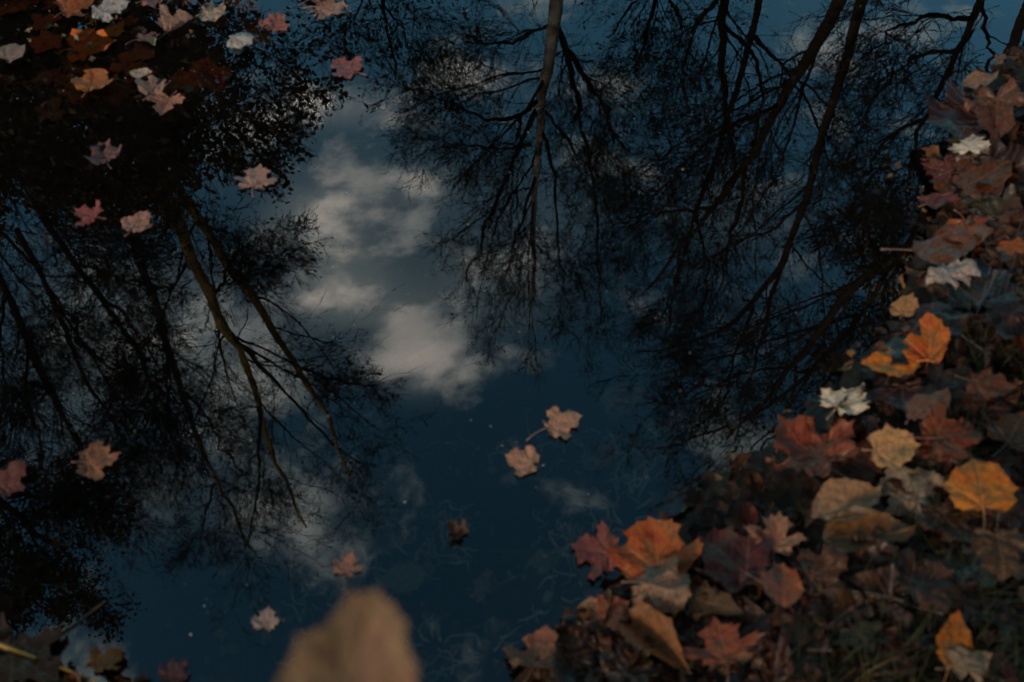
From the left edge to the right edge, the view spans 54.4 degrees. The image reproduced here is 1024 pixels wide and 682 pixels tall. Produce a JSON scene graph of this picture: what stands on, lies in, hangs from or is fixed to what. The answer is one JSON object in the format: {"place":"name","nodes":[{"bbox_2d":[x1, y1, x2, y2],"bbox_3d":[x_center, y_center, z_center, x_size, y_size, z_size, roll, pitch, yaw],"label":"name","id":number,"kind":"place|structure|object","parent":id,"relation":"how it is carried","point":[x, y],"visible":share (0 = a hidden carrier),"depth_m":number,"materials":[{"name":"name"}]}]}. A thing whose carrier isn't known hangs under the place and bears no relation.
{"place":"outdoors","nodes":[
{"label":"outdoors","id":0,"kind":"place"},
{"bbox_2d":[0,0,1023,681],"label":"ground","id":1,"kind":"structure","parent":0,"point":[122,580],"depth_m":2.35,"materials":[{"name":"liquid"}]},
{"bbox_2d":[29,27,62,53],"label":"broad leaf","id":2,"kind":"object","parent":1,"relation":"on","point":[44,37],"visible":1,"depth_m":2.54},
{"bbox_2d":[59,27,114,62],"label":"broad leaf","id":3,"kind":"object","parent":1,"relation":"on","point":[101,40],"visible":0.96,"depth_m":2.54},
{"bbox_2d":[182,57,229,91],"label":"broad leaf","id":4,"kind":"object","parent":1,"relation":"on","point":[192,78],"visible":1,"depth_m":2.51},
{"bbox_2d":[277,588,416,681],"bbox_3d":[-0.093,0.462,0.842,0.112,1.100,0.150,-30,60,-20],"label":"leaf","id":5,"kind":"object","parent":1,"relation":"on","point":[358,637],"visible":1,"depth_m":0.41,"materials":[{"name":"brown plant"}]},
{"bbox_2d":[276,405,703,681],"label":"waterweed","id":6,"kind":"object","parent":1,"relation":"on","point":[565,553],"visible":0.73,"depth_m":1.92,"materials":[{"name":"plant"}]},
{"bbox_2d":[580,440,620,478],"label":"maple leaf","id":7,"kind":"object","parent":6,"relation":"on","point":[608,449],"visible":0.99,"depth_m":2.04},
{"bbox_2d":[0,0,1014,681],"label":"pond debris","id":8,"kind":"object","parent":1,"relation":"on","point":[266,634],"visible":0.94,"depth_m":2.36,"materials":[{"name":"plant"}]},
{"bbox_2d":[0,39,1023,681],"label":"leaf litter","id":9,"kind":"object","parent":1,"relation":"on","point":[698,671],"visible":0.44,"depth_m":1.73,"materials":[{"name":"plant"}]},
{"bbox_2d":[0,623,64,681],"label":"maple leaf","id":10,"kind":"object","parent":9,"relation":"on","point":[22,668],"visible":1,"depth_m":1.56,"materials":[{"name":"plant"}]},
{"bbox_2d":[502,624,566,681],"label":"maple leaf","id":11,"kind":"object","parent":9,"relation":"on","point":[545,638],"visible":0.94,"depth_m":1.58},
{"bbox_2d":[546,624,629,681],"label":"broad leaf","id":12,"kind":"object","parent":9,"relation":"on","point":[575,657],"visible":0.59,"depth_m":1.53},
{"bbox_2d":[594,605,633,669],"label":"maple leaf","id":13,"kind":"object","parent":9,"relation":"on","point":[624,616],"visible":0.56,"depth_m":1.56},
{"bbox_2d":[618,598,691,674],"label":"beech leaf","id":14,"kind":"object","parent":13,"relation":"on","point":[662,640],"visible":1,"depth_m":1.52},
{"bbox_2d":[599,633,649,673],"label":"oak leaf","id":15,"kind":"object","parent":9,"relation":"on","point":[624,638],"visible":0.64,"depth_m":1.54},
{"bbox_2d":[599,638,662,681],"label":"maple leaf","id":16,"kind":"object","parent":15,"relation":"on","point":[641,669],"visible":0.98,"depth_m":1.50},
{"bbox_2d":[621,557,691,617],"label":"maple leaf","id":17,"kind":"object","parent":15,"relation":"on","point":[663,588],"visible":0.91,"depth_m":1.56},
{"bbox_2d":[605,516,703,580],"bbox_3d":[0.234,0.346,1.623,0.162,0.034,0.140,-9,51,13],"label":"maple leaf","id":18,"kind":"object","parent":9,"relation":"on","point":[651,541],"visible":0.73,"depth_m":1.64,"materials":[{"name":"plant"}]},
{"bbox_2d":[664,559,707,616],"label":"maple leaf","id":19,"kind":"object","parent":18,"relation":"on","point":[692,571],"visible":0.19,"depth_m":1.62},
{"bbox_2d":[685,579,742,620],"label":"beech leaf","id":20,"kind":"object","parent":19,"relation":"on","point":[723,603],"visible":0.89,"depth_m":1.54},
{"bbox_2d":[663,610,733,647],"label":"maple leaf","id":21,"kind":"object","parent":9,"relation":"on","point":[694,628],"visible":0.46,"depth_m":1.54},
{"bbox_2d":[679,616,765,681],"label":"maple leaf","id":22,"kind":"object","parent":9,"relation":"on","point":[724,643],"visible":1,"depth_m":1.48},
{"bbox_2d":[693,525,777,592],"bbox_3d":[0.351,0.348,1.580,0.152,0.045,0.162,-23,38,-28],"label":"maple leaf","id":23,"kind":"object","parent":9,"relation":"on","point":[727,554],"visible":1,"depth_m":1.59,"materials":[{"name":"plant"}]},
{"bbox_2d":[743,595,792,646],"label":"broad leaf","id":24,"kind":"object","parent":9,"relation":"on","point":[753,610],"visible":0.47,"depth_m":1.53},
{"bbox_2d":[777,595,811,636],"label":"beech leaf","id":25,"kind":"object","parent":24,"relation":"on","point":[803,599],"visible":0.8,"depth_m":1.53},
{"bbox_2d":[770,601,824,645],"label":"maple leaf","id":26,"kind":"object","parent":25,"relation":"on","point":[782,616],"visible":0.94,"depth_m":1.50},
{"bbox_2d":[744,511,806,563],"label":"maple leaf","id":27,"kind":"object","parent":9,"relation":"on","point":[778,526],"visible":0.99,"depth_m":1.62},
{"bbox_2d":[742,495,810,548],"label":"broad leaf","id":28,"kind":"object","parent":9,"relation":"on","point":[769,509],"visible":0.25,"depth_m":1.69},
{"bbox_2d":[779,576,849,607],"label":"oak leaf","id":29,"kind":"object","parent":9,"relation":"on","point":[844,581],"visible":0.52,"depth_m":1.56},
{"bbox_2d":[808,590,888,667],"bbox_3d":[0.498,0.433,1.492,0.123,0.041,0.113,12,45,5],"label":"maple leaf","id":30,"kind":"object","parent":29,"relation":"on","point":[818,609],"visible":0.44,"depth_m":1.49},
{"bbox_2d":[839,617,881,652],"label":"maple leaf","id":31,"kind":"object","parent":30,"relation":"on","point":[848,636],"visible":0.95,"depth_m":1.46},
{"bbox_2d":[773,415,862,479],"bbox_3d":[0.528,0.184,1.719,0.145,0.066,0.140,8,54,6],"label":"maple leaf","id":32,"kind":"object","parent":9,"relation":"on","point":[800,442],"visible":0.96,"depth_m":1.74,"materials":[{"name":"plant"}]},
{"bbox_2d":[796,544,848,594],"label":"maple leaf","id":33,"kind":"object","parent":9,"relation":"on","point":[814,568],"visible":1,"depth_m":1.55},
{"bbox_2d":[803,383,865,433],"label":"broad leaf","id":34,"kind":"object","parent":9,"relation":"on","point":[819,412],"visible":0.51,"depth_m":1.80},
{"bbox_2d":[819,383,869,419],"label":"maple leaf","id":35,"kind":"object","parent":34,"relation":"on","point":[830,397],"visible":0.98,"depth_m":1.79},
{"bbox_2d":[811,477,881,521],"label":"beech leaf","id":36,"kind":"object","parent":9,"relation":"on","point":[834,496],"visible":0.98,"depth_m":1.64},
{"bbox_2d":[803,570,903,632],"bbox_3d":[0.499,0.399,1.538,0.200,0.058,0.126,0,42,21],"label":"broad leaf","id":37,"kind":"object","parent":9,"relation":"on","point":[859,597],"visible":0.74,"depth_m":1.50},
{"bbox_2d":[830,585,896,646],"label":"maple leaf","id":38,"kind":"object","parent":37,"relation":"on","point":[840,599],"visible":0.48,"depth_m":1.50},
{"bbox_2d":[839,534,899,585],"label":"broad leaf","id":39,"kind":"object","parent":9,"relation":"on","point":[887,549],"visible":0.51,"depth_m":1.57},
{"bbox_2d":[843,570,942,614],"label":"beech leaf","id":40,"kind":"object","parent":39,"relation":"on","point":[867,582],"visible":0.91,"depth_m":1.50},
{"bbox_2d":[823,561,912,654],"bbox_3d":[0.533,0.392,1.511,0.128,0.082,0.167,-30,41,6],"label":"broad leaf","id":41,"kind":"object","parent":40,"relation":"on","point":[890,574],"visible":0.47,"depth_m":1.49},
{"bbox_2d":[887,548,954,612],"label":"maple leaf","id":42,"kind":"object","parent":39,"relation":"on","point":[940,580],"visible":0.96,"depth_m":1.50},
{"bbox_2d":[822,505,919,551],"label":"beech leaf","id":43,"kind":"object","parent":9,"relation":"on","point":[837,534],"visible":1,"depth_m":1.60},
{"bbox_2d":[889,292,918,317],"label":"broad leaf","id":44,"kind":"object","parent":9,"relation":"on","point":[902,305],"visible":0.98,"depth_m":1.97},
{"bbox_2d":[874,625,938,677],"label":"maple leaf","id":45,"kind":"object","parent":9,"relation":"on","point":[900,644],"visible":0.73,"depth_m":1.45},
{"bbox_2d":[893,623,936,655],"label":"maple leaf","id":46,"kind":"object","parent":9,"relation":"on","point":[924,641],"visible":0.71,"depth_m":1.45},
{"bbox_2d":[921,154,959,183],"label":"maple leaf","id":47,"kind":"object","parent":9,"relation":"on","point":[939,170],"visible":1,"depth_m":2.23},
{"bbox_2d":[925,259,980,289],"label":"oak leaf","id":48,"kind":"object","parent":9,"relation":"on","point":[951,272],"visible":0.99,"depth_m":1.97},
{"bbox_2d":[936,611,973,681],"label":"beech leaf","id":49,"kind":"object","parent":9,"relation":"on","point":[947,640],"visible":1,"depth_m":1.42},
{"bbox_2d":[914,158,1012,209],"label":"broad leaf","id":50,"kind":"object","parent":9,"relation":"on","point":[992,173],"visible":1,"depth_m":2.16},
{"bbox_2d":[964,184,1016,226],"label":"maple leaf","id":51,"kind":"object","parent":50,"relation":"on","point":[994,205],"visible":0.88,"depth_m":2.10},
{"bbox_2d":[935,643,991,681],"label":"broad leaf","id":52,"kind":"object","parent":9,"relation":"on","point":[966,661],"visible":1,"depth_m":1.40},
{"bbox_2d":[939,209,994,244],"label":"broad leaf","id":53,"kind":"object","parent":9,"relation":"on","point":[961,230],"visible":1,"depth_m":2.07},
{"bbox_2d":[972,218,1023,269],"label":"maple leaf","id":54,"kind":"object","parent":53,"relation":"on","point":[1015,260],"visible":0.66,"depth_m":2.02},
{"bbox_2d":[948,134,991,154],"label":"maple leaf","id":55,"kind":"object","parent":9,"relation":"on","point":[976,145],"visible":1,"depth_m":2.21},
{"bbox_2d":[924,81,1023,137],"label":"oak leaf","id":56,"kind":"object","parent":9,"relation":"on","point":[953,116],"visible":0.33,"depth_m":2.28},
{"bbox_2d":[930,132,1023,190],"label":"oak leaf","id":57,"kind":"object","parent":9,"relation":"on","point":[1013,152],"visible":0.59,"depth_m":2.15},
{"bbox_2d":[943,260,1021,313],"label":"broad leaf","id":58,"kind":"object","parent":9,"relation":"on","point":[994,297],"visible":0.81,"depth_m":1.95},
{"bbox_2d":[963,77,1023,137],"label":"maple leaf","id":59,"kind":"object","parent":9,"relation":"on","point":[990,109],"visible":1,"depth_m":2.21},
{"bbox_2d":[999,378,1023,412],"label":"beech leaf","id":60,"kind":"object","parent":9,"relation":"on","point":[1015,383],"visible":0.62,"depth_m":1.74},
{"bbox_2d":[959,394,1018,444],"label":"maple leaf","id":61,"kind":"object","parent":60,"relation":"on","point":[997,410],"visible":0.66,"depth_m":1.73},
{"bbox_2d":[987,411,1023,456],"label":"broad leaf","id":62,"kind":"object","parent":61,"relation":"on","point":[1007,430],"visible":1,"depth_m":1.69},
{"label":"maple leaf","id":63,"kind":"object","parent":9,"relation":"on","visible":0},
{"bbox_2d":[761,562,803,607],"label":"beech leaf","id":64,"kind":"object","parent":63,"relation":"on","point":[784,580],"visible":1,"depth_m":1.54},
{"bbox_2d":[497,546,566,585],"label":"beech leaf","id":65,"kind":"object","parent":1,"relation":"on","point":[536,559],"visible":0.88,"depth_m":1.82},
{"bbox_2d":[554,619,599,647],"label":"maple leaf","id":66,"kind":"object","parent":1,"relation":"on","point":[562,627],"visible":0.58,"depth_m":1.60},
{"bbox_2d":[571,616,602,641],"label":"maple leaf","id":67,"kind":"object","parent":66,"relation":"on","point":[580,630],"visible":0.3,"depth_m":1.59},
{"bbox_2d":[587,594,629,628],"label":"maple leaf","id":68,"kind":"object","parent":67,"relation":"on","point":[601,606],"visible":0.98,"depth_m":1.59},
{"bbox_2d":[599,370,644,418],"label":"broad leaf","id":69,"kind":"object","parent":1,"relation":"on","point":[614,395],"visible":0.98,"depth_m":2.16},
{"bbox_2d":[662,476,701,515],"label":"broad leaf","id":70,"kind":"object","parent":1,"relation":"on","point":[676,500],"visible":0.91,"depth_m":1.80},
{"bbox_2d":[733,600,780,667],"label":"maple leaf","id":71,"kind":"object","parent":1,"relation":"on","point":[762,623],"visible":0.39,"depth_m":1.52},
{"bbox_2d":[722,631,794,681],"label":"maple leaf","id":72,"kind":"object","parent":71,"relation":"on","point":[781,647],"visible":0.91,"depth_m":1.47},
{"bbox_2d":[771,629,831,675],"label":"maple leaf","id":73,"kind":"object","parent":71,"relation":"on","point":[807,667],"visible":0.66,"depth_m":1.47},
{"bbox_2d":[819,413,880,461],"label":"oak leaf","id":74,"kind":"object","parent":1,"relation":"on","point":[860,423],"visible":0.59,"depth_m":1.77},
{"bbox_2d":[831,439,881,480],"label":"maple leaf","id":75,"kind":"object","parent":74,"relation":"on","point":[860,460],"visible":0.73,"depth_m":1.72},
{"bbox_2d":[829,462,877,487],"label":"maple leaf","id":76,"kind":"object","parent":75,"relation":"on","point":[848,470],"visible":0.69,"depth_m":1.70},
{"bbox_2d":[877,462,943,521],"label":"maple leaf","id":77,"kind":"object","parent":76,"relation":"on","point":[898,498],"visible":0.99,"depth_m":1.64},
{"bbox_2d":[917,492,982,542],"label":"maple leaf","id":78,"kind":"object","parent":77,"relation":"on","point":[950,526],"visible":0.95,"depth_m":1.58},
{"bbox_2d":[862,422,920,469],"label":"broad leaf","id":79,"kind":"object","parent":75,"relation":"on","point":[888,440],"visible":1,"depth_m":1.69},
{"bbox_2d":[727,264,1023,681],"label":"grass","id":80,"kind":"structure","parent":1,"relation":"on","point":[859,677],"depth_m":1.47,"materials":[{"name":"plant"}]},
{"bbox_2d":[942,457,1018,529],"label":"broad leaf","id":81,"kind":"object","parent":80,"relation":"on","point":[972,484],"visible":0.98,"depth_m":1.57,"materials":[{"name":"plant"}]},
{"bbox_2d":[960,513,1023,581],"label":"maple leaf","id":82,"kind":"object","parent":80,"relation":"on","point":[998,553],"visible":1,"depth_m":1.48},
{"bbox_2d":[867,268,905,307],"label":"broad leaf","id":83,"kind":"object","parent":1,"relation":"on","point":[878,291],"visible":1,"depth_m":2.08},
{"bbox_2d":[857,319,929,387],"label":"oak leaf","id":84,"kind":"object","parent":1,"relation":"on","point":[875,377],"visible":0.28,"depth_m":1.84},
{"bbox_2d":[867,432,952,498],"bbox_3d":[0.670,0.213,1.675,0.136,0.044,0.141,-6,48,23],"label":"maple leaf","id":85,"kind":"object","parent":1,"relation":"on","point":[896,483],"visible":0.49,"depth_m":1.68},
{"bbox_2d":[906,399,983,458],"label":"maple leaf","id":86,"kind":"object","parent":85,"relation":"on","point":[956,444],"visible":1,"depth_m":1.67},
{"bbox_2d":[882,269,998,380],"bbox_3d":[0.838,-0.018,1.889,0.342,0.054,0.156,-38,65,-23],"label":"oak leaf","id":87,"kind":"object","parent":1,"relation":"on","point":[897,354],"visible":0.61,"depth_m":1.88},
{"bbox_2d":[860,351,935,377],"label":"beech leaf","id":88,"kind":"object","parent":87,"relation":"on","point":[879,361],"visible":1,"depth_m":1.83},
{"bbox_2d":[867,377,938,409],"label":"maple leaf","id":89,"kind":"object","parent":88,"relation":"on","point":[897,395],"visible":0.86,"depth_m":1.79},
{"bbox_2d":[903,387,950,423],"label":"beech leaf","id":90,"kind":"object","parent":89,"relation":"on","point":[913,407],"visible":0.96,"depth_m":1.72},
{"bbox_2d":[916,362,981,397],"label":"maple leaf","id":91,"kind":"object","parent":89,"relation":"on","point":[937,375],"visible":0.83,"depth_m":1.80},
{"bbox_2d":[954,367,1014,399],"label":"broad leaf","id":92,"kind":"object","parent":91,"relation":"on","point":[980,388],"visible":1,"depth_m":1.73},
{"bbox_2d":[901,312,949,368],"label":"broad leaf","id":93,"kind":"object","parent":87,"relation":"on","point":[933,346],"visible":0.99,"depth_m":1.84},
{"bbox_2d":[952,329,1023,369],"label":"oak leaf","id":94,"kind":"object","parent":87,"relation":"on","point":[996,347],"visible":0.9,"depth_m":1.82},
{"bbox_2d":[971,306,1023,355],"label":"maple leaf","id":95,"kind":"object","parent":94,"relation":"on","point":[1003,318],"visible":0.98,"depth_m":1.85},
{"bbox_2d":[919,609,982,635],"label":"maple leaf","id":96,"kind":"object","parent":1,"relation":"on","point":[977,630],"visible":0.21,"depth_m":1.48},
{"bbox_2d":[943,563,994,621],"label":"maple leaf","id":97,"kind":"object","parent":96,"relation":"on","point":[958,588],"visible":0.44,"depth_m":1.50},
{"bbox_2d":[915,548,999,587],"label":"oak leaf","id":98,"kind":"object","parent":1,"relation":"on","point":[961,575],"visible":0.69,"depth_m":1.54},
{"bbox_2d":[946,389,1000,418],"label":"maple leaf","id":99,"kind":"object","parent":1,"relation":"on","point":[955,407],"visible":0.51,"depth_m":1.74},
{"bbox_2d":[981,650,1018,681],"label":"broad leaf","id":100,"kind":"object","parent":1,"relation":"on","point":[1012,676],"visible":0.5,"depth_m":1.41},
{"bbox_2d":[991,482,1023,538],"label":"maple leaf","id":101,"kind":"object","parent":1,"relation":"on","point":[1014,519],"visible":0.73,"depth_m":1.59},
{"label":"water","id":102,"kind":"structure","parent":0,"visible":0},
{"bbox_2d":[0,460,25,497],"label":"maple leaf","id":103,"kind":"object","parent":102,"relation":"on","point":[13,473],"visible":1,"depth_m":1.79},
{"bbox_2d":[71,68,112,97],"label":"maple leaf","id":104,"kind":"object","parent":102,"relation":"on","point":[92,79],"visible":1,"depth_m":2.44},
{"bbox_2d":[71,440,120,480],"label":"maple leaf","id":105,"kind":"object","parent":102,"relation":"on","point":[95,457],"visible":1,"depth_m":1.81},
{"bbox_2d":[83,139,121,169],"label":"maple leaf","id":106,"kind":"object","parent":102,"relation":"on","point":[102,153],"visible":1,"depth_m":2.29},
{"bbox_2d":[81,645,123,675],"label":"maple leaf","id":107,"kind":"object","parent":102,"relation":"on","point":[110,657],"visible":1,"depth_m":1.59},
{"bbox_2d":[91,0,129,21],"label":"maple leaf","id":108,"kind":"object","parent":102,"relation":"on","point":[104,10],"visible":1,"depth_m":2.60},
{"bbox_2d":[121,210,153,236],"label":"maple leaf","id":109,"kind":"object","parent":102,"relation":"on","point":[138,222],"visible":1,"depth_m":2.16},
{"bbox_2d":[145,91,184,114],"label":"maple leaf","id":110,"kind":"object","parent":102,"relation":"on","point":[164,102],"visible":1,"depth_m":2.37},
{"bbox_2d":[158,657,188,681],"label":"maple leaf","id":111,"kind":"object","parent":102,"relation":"on","point":[172,671],"visible":1,"depth_m":1.59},
{"bbox_2d":[155,4,195,39],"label":"maple leaf","id":112,"kind":"object","parent":102,"relation":"on","point":[168,22],"visible":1,"depth_m":2.56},
{"bbox_2d":[233,163,276,196],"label":"maple leaf","id":113,"kind":"object","parent":102,"relation":"on","point":[256,177],"visible":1,"depth_m":2.24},
{"bbox_2d":[303,0,350,19],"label":"maple leaf","id":114,"kind":"object","parent":102,"relation":"on","point":[324,9],"visible":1,"depth_m":2.61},
{"bbox_2d":[330,55,365,78],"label":"maple leaf","id":115,"kind":"object","parent":102,"relation":"on","point":[345,68],"visible":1,"depth_m":2.47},
{"bbox_2d":[378,560,443,592],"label":"beech leaf","id":116,"kind":"object","parent":102,"relation":"on","point":[409,576],"visible":1,"depth_m":1.76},
{"bbox_2d":[505,444,539,476],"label":"maple leaf","id":117,"kind":"object","parent":102,"relation":"on","point":[520,462],"visible":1,"depth_m":1.82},
{"bbox_2d":[526,406,581,440],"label":"maple leaf","id":118,"kind":"object","parent":102,"relation":"on","point":[559,423],"visible":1,"depth_m":1.86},
{"bbox_2d":[570,521,618,580],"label":"maple leaf","id":119,"kind":"object","parent":102,"relation":"on","point":[591,550],"visible":0.94,"depth_m":1.71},
{"bbox_2d":[881,232,979,264],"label":"beech leaf","id":120,"kind":"object","parent":102,"relation":"on","point":[938,249],"visible":1,"depth_m":2.04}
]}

